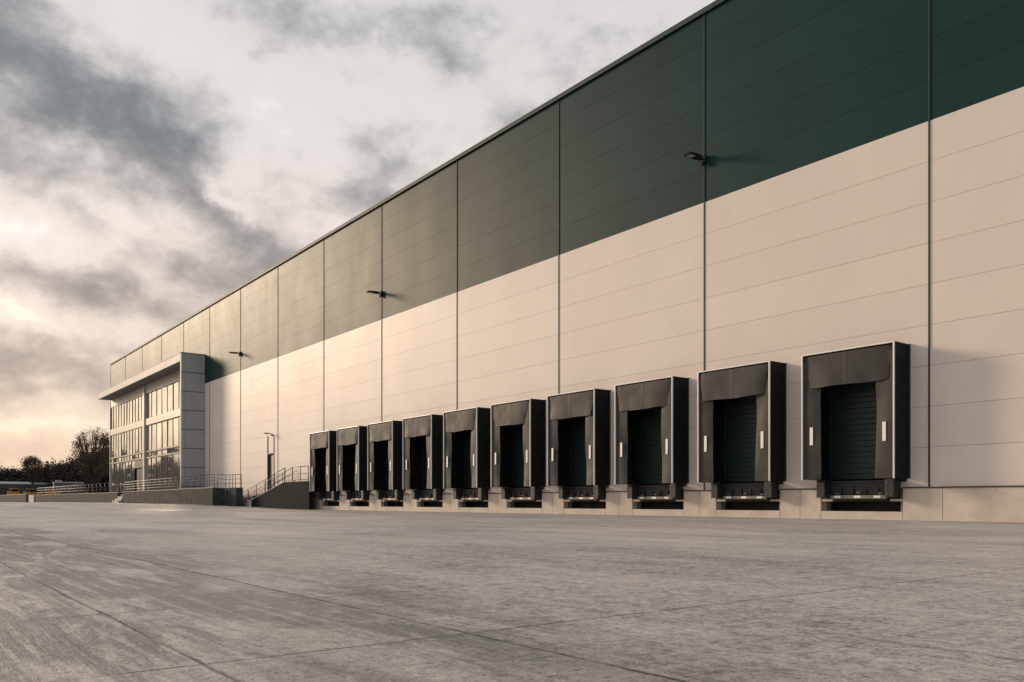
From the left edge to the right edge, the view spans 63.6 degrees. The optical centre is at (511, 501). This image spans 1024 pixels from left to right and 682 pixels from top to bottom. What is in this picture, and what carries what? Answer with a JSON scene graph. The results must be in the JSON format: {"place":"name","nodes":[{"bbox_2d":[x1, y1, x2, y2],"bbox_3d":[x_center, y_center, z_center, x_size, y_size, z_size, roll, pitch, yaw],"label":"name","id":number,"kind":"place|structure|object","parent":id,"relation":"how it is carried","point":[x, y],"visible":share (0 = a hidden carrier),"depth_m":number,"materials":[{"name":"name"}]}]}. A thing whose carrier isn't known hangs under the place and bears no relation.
{"place":"outdoors","nodes":[
{"label":"outdoors","id":0,"kind":"place"},
{"bbox_2d":[37,488,60,494],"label":"yellow loader","id":1,"kind":"object","parent":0,"point":[51,491],"visible":0.38,"depth_m":171.51,"materials":[{"name":"metal"}]},
{"bbox_2d":[0,0,714,473],"label":"sky","id":2,"kind":"structure","parent":0,"point":[158,157],"materials":[{"name":"grey"}]},
{"bbox_2d":[0,502,1023,681],"bbox_3d":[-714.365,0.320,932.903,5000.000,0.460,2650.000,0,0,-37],"label":"ground","id":3,"kind":"structure","parent":0,"point":[114,592],"depth_m":4.74,"materials":[{"name":"concrete"}]},
{"bbox_2d":[7,488,19,494],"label":"yellow loader","id":4,"kind":"object","parent":3,"relation":"on","point":[12,491],"visible":0.47,"depth_m":175.69,"materials":[{"name":"metal"}]},
{"bbox_2d":[0,466,26,481],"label":"dense tree","id":5,"kind":"object","parent":3,"relation":"on","point":[5,473],"visible":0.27,"depth_m":199.39,"materials":[{"name":"green plant"}]},
{"bbox_2d":[0,494,28,501],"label":"yard wall","id":6,"kind":"structure","parent":3,"relation":"on","point":[16,498],"depth_m":122.61,"materials":[{"name":"concrete"}]},
{"bbox_2d":[0,467,31,481],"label":"dense tree","id":7,"kind":"object","parent":3,"relation":"on","point":[18,474],"visible":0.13,"depth_m":200.19,"materials":[{"name":"green plant"}]},
{"bbox_2d":[0,482,51,494],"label":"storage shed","id":8,"kind":"structure","parent":3,"relation":"on","point":[21,486],"depth_m":188.69,"materials":[{"name":"metal"}]},
{"bbox_2d":[0,488,8,494],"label":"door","id":9,"kind":"structure","parent":8,"relation":"in","point":[3,491],"depth_m":186.60,"materials":[{"name":"metal"}]},
{"bbox_2d":[30,488,44,494],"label":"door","id":10,"kind":"structure","parent":8,"relation":"in","point":[43,489],"depth_m":190.30,"materials":[{"name":"metal"}]},
{"bbox_2d":[23,489,36,494],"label":"yellow loader","id":11,"kind":"object","parent":3,"relation":"on","point":[31,491],"visible":0.35,"depth_m":181.55,"materials":[{"name":"metal"}]},
{"bbox_2d":[17,455,45,488],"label":"autumn tree","id":12,"kind":"object","parent":3,"relation":"on","point":[35,462],"visible":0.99,"depth_m":185.48,"materials":[{"name":"brown plant"}]},
{"bbox_2d":[29,495,34,501],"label":"concrete pier","id":13,"kind":"structure","parent":3,"relation":"on","point":[31,498],"depth_m":145.53,"materials":[{"name":"white concrete"}]},
{"bbox_2d":[25,462,54,482],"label":"dense tree","id":14,"kind":"object","parent":3,"relation":"on","point":[39,479],"visible":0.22,"depth_m":193.81,"materials":[{"name":"green plant"}]},
{"bbox_2d":[23,458,71,482],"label":"dense tree","id":15,"kind":"object","parent":3,"relation":"on","point":[52,462],"visible":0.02,"depth_m":198.47,"materials":[{"name":"green plant"}]},
{"bbox_2d":[47,455,79,481],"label":"dense tree","id":16,"kind":"object","parent":3,"relation":"on","point":[56,471],"visible":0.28,"depth_m":189.63,"materials":[{"name":"green plant"}]},
{"bbox_2d":[46,452,87,487],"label":"dense tree","id":17,"kind":"object","parent":3,"relation":"on","point":[66,466],"visible":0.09,"depth_m":191.17,"materials":[{"name":"green plant"}]},
{"bbox_2d":[52,480,83,493],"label":"parked trailer","id":18,"kind":"object","parent":3,"relation":"on","point":[57,483],"visible":0.43,"depth_m":174.91,"materials":[{"name":"grey metal"}]},
{"bbox_2d":[35,492,121,502],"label":"ramp wall","id":19,"kind":"structure","parent":3,"relation":"on","point":[109,497],"depth_m":111.39,"materials":[{"name":"concrete"}]},
{"bbox_2d":[37,482,118,494],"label":"railing","id":20,"kind":"object","parent":19,"relation":"on","point":[88,490],"visible":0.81,"depth_m":111.99,"materials":[{"name":"grey metal"}]},
{"bbox_2d":[65,453,109,492],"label":"dense tree","id":21,"kind":"object","parent":3,"relation":"on","point":[78,477],"visible":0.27,"depth_m":185.20,"materials":[{"name":"green plant"}]},
{"bbox_2d":[66,427,109,492],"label":"autumn tree","id":22,"kind":"object","parent":3,"relation":"on","point":[95,463],"visible":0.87,"depth_m":177.16,"materials":[{"name":"brown plant"}]},
{"bbox_2d":[89,435,109,460],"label":"dense tree","id":23,"kind":"object","parent":3,"relation":"on","point":[104,447],"visible":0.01,"depth_m":195.10,"materials":[{"name":"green plant"}]},
{"bbox_2d":[112,494,121,502],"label":"entrance steps","id":24,"kind":"structure","parent":3,"relation":"on","point":[118,499],"depth_m":92.35,"materials":[{"name":"concrete"}]},
{"bbox_2d":[98,352,204,492],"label":"office block","id":25,"kind":"structure","parent":3,"relation":"on","point":[157,420],"depth_m":86.82,"materials":[{"name":"silver metal"}]},
{"bbox_2d":[111,460,134,492],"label":"window","id":26,"kind":"structure","parent":25,"relation":"in","point":[122,472],"depth_m":100.91,"materials":[{"name":"grey"}]},
{"bbox_2d":[111,395,142,429],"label":"window","id":27,"kind":"structure","parent":25,"relation":"in","point":[131,411],"depth_m":98.88,"materials":[{"name":"grey"}]},
{"bbox_2d":[111,427,142,457],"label":"window","id":28,"kind":"structure","parent":25,"relation":"in","point":[128,442],"depth_m":98.86,"materials":[{"name":"grey"}]},
{"bbox_2d":[111,453,142,462],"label":"window","id":29,"kind":"structure","parent":25,"relation":"in","point":[137,456],"depth_m":98.86,"materials":[{"name":"grey"}]},
{"bbox_2d":[135,459,142,490],"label":"entrance door","id":30,"kind":"structure","parent":25,"relation":"in","point":[138,463],"depth_m":94.49,"materials":[{"name":"grey"}]},
{"bbox_2d":[146,446,179,456],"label":"window","id":31,"kind":"structure","parent":25,"relation":"in","point":[175,449],"depth_m":86.31,"materials":[{"name":"grey"}]},
{"bbox_2d":[146,453,179,489],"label":"window","id":32,"kind":"structure","parent":25,"relation":"in","point":[166,466],"depth_m":86.33,"materials":[{"name":"grey"}]},
{"bbox_2d":[147,380,179,418],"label":"window","id":33,"kind":"structure","parent":25,"relation":"in","point":[165,399],"depth_m":86.27,"materials":[{"name":"grey"}]},
{"bbox_2d":[147,416,179,450],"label":"window","id":34,"kind":"structure","parent":25,"relation":"in","point":[164,434],"depth_m":86.27,"materials":[{"name":"grey"}]},
{"bbox_2d":[122,487,225,505],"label":"terrace","id":35,"kind":"structure","parent":3,"relation":"on","point":[206,496],"depth_m":73.90,"materials":[{"name":"concrete"}]},
{"bbox_2d":[124,474,213,491],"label":"railing","id":36,"kind":"object","parent":35,"relation":"on","point":[170,486],"visible":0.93,"depth_m":76.15,"materials":[{"name":"grey metal"}]},
{"bbox_2d":[226,488,242,505],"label":"concrete pier","id":37,"kind":"structure","parent":3,"relation":"on","point":[234,496],"depth_m":65.40,"materials":[{"name":"grey concrete"}]},
{"bbox_2d":[217,474,241,487],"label":"railing","id":38,"kind":"object","parent":37,"relation":"on","point":[229,483],"visible":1,"depth_m":65.99,"materials":[{"name":"grey metal"}]},
{"bbox_2d":[243,480,310,509],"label":"stairs","id":39,"kind":"structure","parent":3,"relation":"on","point":[294,494],"depth_m":59.32,"materials":[{"name":"concrete"}]},
{"bbox_2d":[243,468,284,500],"bbox_3d":[-19.332,-1.067,63.538,0.100,2.754,9.500,0,0,-37],"label":"railing","id":40,"kind":"object","parent":39,"relation":"on","point":[267,483],"visible":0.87,"depth_m":62.72,"materials":[{"name":"grey metal"}]},
{"bbox_2d":[248,468,291,499],"bbox_3d":[-18.779,-1.187,63.835,0.100,2.574,9.100,0,0,-37],"label":"railing","id":41,"kind":"object","parent":39,"relation":"on","point":[269,485],"visible":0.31,"depth_m":63.66,"materials":[{"name":"grey metal"}]},
{"bbox_2d":[284,466,308,481],"bbox_3d":[-15.168,-1.957,58.099,0.100,1.024,4.200,0,0,-37],"label":"railing","id":42,"kind":"object","parent":39,"relation":"on","point":[300,479],"visible":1,"depth_m":57.53,"materials":[{"name":"grey metal"}]},
{"bbox_2d":[110,0,1023,521],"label":"warehouse","id":43,"kind":"structure","parent":3,"relation":"on","point":[856,180],"depth_m":30.36,"materials":[{"name":"grey metal"}]},
{"bbox_2d":[267,435,273,490],"bbox_3d":[-18.664,-2.785,64.113,0.180,4.670,1.400,0,0,-37],"label":"staff door","id":44,"kind":"structure","parent":43,"relation":"in","point":[270,439],"depth_m":64.33,"materials":[{"name":"paint"}]},
{"bbox_2d":[310,430,340,492],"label":"dock shelter","id":45,"kind":"object","parent":43,"relation":"attached to","point":[323,469],"visible":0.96,"depth_m":55.12,"materials":[{"name":"fabric"}]},
{"bbox_2d":[317,491,338,500],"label":"dock leveller","id":46,"kind":"object","parent":43,"relation":"attached to","point":[330,496],"visible":1,"depth_m":55.52,"materials":[{"name":"black metal"}]},
{"bbox_2d":[337,426,370,491],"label":"dock shelter","id":47,"kind":"object","parent":43,"relation":"attached to","point":[348,438],"visible":0.94,"depth_m":51.81,"materials":[{"name":"fabric"}]},
{"bbox_2d":[345,491,369,500],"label":"dock leveller","id":48,"kind":"object","parent":43,"relation":"attached to","point":[357,495],"visible":0.98,"depth_m":52.22,"materials":[{"name":"black metal"}]},
{"bbox_2d":[354,443,368,490],"bbox_3d":[-9.357,-2.310,52.296,0.190,3.240,2.430,0,0,-37],"label":"dock door","id":49,"kind":"structure","parent":43,"relation":"in","point":[355,443],"depth_m":53.16,"materials":[{"name":"paint"}]},
{"bbox_2d":[366,290,382,297],"bbox_3d":[-8.276,-12.540,49.610,0.962,0.404,0.344,0,0,-37],"label":"wall lamp","id":50,"kind":"object","parent":43,"relation":"attached to","point":[380,293],"visible":1,"depth_m":49.67,"materials":[{"name":"grey metal"}]},
{"bbox_2d":[367,420,405,490],"bbox_3d":[-7.290,-2.620,48.602,1.219,4.060,3.050,0,0,-37],"label":"dock shelter","id":51,"kind":"object","parent":43,"relation":"attached to","point":[379,434],"visible":0.94,"depth_m":48.24,"materials":[{"name":"fabric"}]},
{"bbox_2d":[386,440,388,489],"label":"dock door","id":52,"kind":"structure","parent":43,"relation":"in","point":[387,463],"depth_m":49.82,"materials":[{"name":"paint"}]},
{"bbox_2d":[376,490,403,500],"bbox_3d":[-7.107,-0.343,48.742,0.738,0.665,2.540,0,0,-37],"label":"dock leveller","id":53,"kind":"object","parent":43,"relation":"attached to","point":[395,495],"visible":0.96,"depth_m":48.87,"materials":[{"name":"black metal"}]},
{"bbox_2d":[403,414,445,490],"bbox_3d":[-4.743,-2.620,45.275,1.220,4.060,3.050,0,0,-37],"label":"dock shelter","id":54,"kind":"object","parent":43,"relation":"attached to","point":[429,426],"visible":0.95,"depth_m":44.62,"materials":[{"name":"fabric"}]},
{"bbox_2d":[422,435,426,488],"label":"dock door","id":55,"kind":"structure","parent":43,"relation":"in","point":[424,452],"depth_m":46.48,"materials":[{"name":"paint"}]},
{"bbox_2d":[412,489,442,500],"bbox_3d":[-4.560,-0.343,45.415,0.738,0.665,2.540,0,0,-37],"label":"dock leveller","id":56,"kind":"object","parent":43,"relation":"attached to","point":[430,495],"visible":0.98,"depth_m":45.48,"materials":[{"name":"black metal"}]},
{"bbox_2d":[443,407,490,489],"bbox_3d":[-2.195,-2.620,41.949,1.218,4.060,3.050,0,0,-37],"label":"dock shelter","id":57,"kind":"object","parent":43,"relation":"attached to","point":[476,421],"visible":1,"depth_m":41.08,"materials":[{"name":"fabric"}]},
{"bbox_2d":[464,430,471,487],"bbox_3d":[-1.715,-2.310,42.316,0.190,3.240,2.430,0,0,-37],"label":"dock door","id":58,"kind":"structure","parent":43,"relation":"in","point":[467,433],"depth_m":43.15,"materials":[{"name":"paint"}]},
{"bbox_2d":[453,488,487,500],"bbox_3d":[-2.012,-0.343,42.089,0.738,0.665,2.540,0,0,-37],"label":"dock leveller","id":59,"kind":"object","parent":43,"relation":"attached to","point":[478,494],"visible":0.98,"depth_m":42.21,"materials":[{"name":"black metal"}]},
{"bbox_2d":[491,399,545,488],"bbox_3d":[0.353,-2.620,38.622,1.217,4.060,3.050,0,0,-37],"label":"dock shelter","id":60,"kind":"object","parent":43,"relation":"attached to","point":[530,414],"visible":1,"depth_m":37.67,"materials":[{"name":"fabric"}]},
{"bbox_2d":[501,487,541,500],"bbox_3d":[0.535,-0.343,38.762,0.738,0.665,2.540,0,0,-37],"label":"dock leveller","id":61,"kind":"object","parent":43,"relation":"attached to","point":[523,494],"visible":0.97,"depth_m":38.83,"materials":[{"name":"black metal"}]},
{"bbox_2d":[513,423,540,486],"bbox_3d":[0.832,-2.310,38.989,0.190,3.240,2.430,0,0,-37],"label":"dock door","id":62,"kind":"structure","parent":43,"relation":"in","point":[518,456],"depth_m":39.71,"materials":[{"name":"paint"}]},
{"bbox_2d":[547,388,610,487],"bbox_3d":[2.901,-2.620,35.297,1.214,4.060,3.050,0,0,-37],"label":"dock shelter","id":63,"kind":"object","parent":43,"relation":"attached to","point":[593,406],"visible":1,"depth_m":34.30,"materials":[{"name":"fabric"}]},
{"bbox_2d":[570,416,589,485],"bbox_3d":[3.380,-2.310,35.663,0.190,3.240,2.430,0,0,-37],"label":"dock door","id":64,"kind":"structure","parent":43,"relation":"in","point":[578,468],"depth_m":36.34,"materials":[{"name":"paint"}]},
{"bbox_2d":[558,485,605,500],"bbox_3d":[3.083,-0.343,35.435,0.738,0.665,2.540,0,0,-37],"label":"dock leveller","id":65,"kind":"object","parent":43,"relation":"attached to","point":[590,493],"visible":0.94,"depth_m":35.47,"materials":[{"name":"black metal"}]},
{"bbox_2d":[615,376,688,485],"bbox_3d":[5.451,-2.620,31.971,1.210,4.060,3.050,0,0,-37],"label":"dock shelter","id":66,"kind":"object","parent":43,"relation":"attached to","point":[669,395],"visible":1,"depth_m":30.97,"materials":[{"name":"fabric"}]},
{"bbox_2d":[627,484,682,500],"bbox_3d":[5.630,-0.343,32.108,0.738,0.665,2.540,0,0,-37],"label":"dock leveller","id":67,"kind":"object","parent":43,"relation":"attached to","point":[670,492],"visible":0.98,"depth_m":32.15,"materials":[{"name":"black metal"}]},
{"bbox_2d":[639,406,677,484],"bbox_3d":[5.927,-2.310,32.336,0.190,3.240,2.430,0,0,-37],"label":"dock door","id":68,"kind":"structure","parent":43,"relation":"in","point":[650,448],"depth_m":32.90,"materials":[{"name":"paint"}]},
{"bbox_2d":[684,151,707,165],"bbox_3d":[6.680,-12.540,30.079,0.962,0.404,0.344,0,0,-37],"label":"wall lamp","id":69,"kind":"object","parent":43,"relation":"attached to","point":[702,159],"visible":1,"depth_m":30.11,"materials":[{"name":"grey metal"}]},
{"bbox_2d":[697,361,785,483],"bbox_3d":[7.997,-2.620,28.644,1.213,4.060,3.050,0,0,-37],"label":"dock shelter","id":70,"kind":"object","parent":43,"relation":"attached to","point":[764,382],"visible":1,"depth_m":27.76,"materials":[{"name":"fabric"}]},
{"bbox_2d":[711,481,777,500],"bbox_3d":[8.177,-0.343,28.782,0.738,0.665,2.540,0,0,-37],"label":"dock leveller","id":71,"kind":"object","parent":43,"relation":"attached to","point":[746,491],"visible":0.99,"depth_m":28.80,"materials":[{"name":"black metal"}]},
{"bbox_2d":[724,395,764,482],"bbox_3d":[8.474,-2.310,29.009,0.190,3.240,2.430,0,0,-37],"label":"dock door","id":72,"kind":"structure","parent":43,"relation":"in","point":[740,414],"depth_m":29.47,"materials":[{"name":"paint"}]},
{"bbox_2d":[801,341,910,481],"bbox_3d":[10.544,-2.620,25.317,1.213,4.060,3.050,0,0,-37],"label":"dock shelter","id":73,"kind":"object","parent":43,"relation":"attached to","point":[885,367],"visible":1,"depth_m":24.40,"materials":[{"name":"fabric"}]},
{"bbox_2d":[816,479,899,500],"bbox_3d":[10.725,-0.343,25.455,0.738,0.665,2.540,0,0,-37],"label":"dock leveller","id":74,"kind":"object","parent":43,"relation":"attached to","point":[872,490],"visible":1,"depth_m":25.45,"materials":[{"name":"metal"}]},
{"bbox_2d":[829,381,896,479],"bbox_3d":[11.022,-2.310,25.683,0.190,3.240,2.430,0,0,-37],"label":"dock door","id":75,"kind":"structure","parent":43,"relation":"in","point":[852,406],"depth_m":26.07,"materials":[{"name":"paint"}]}
]}

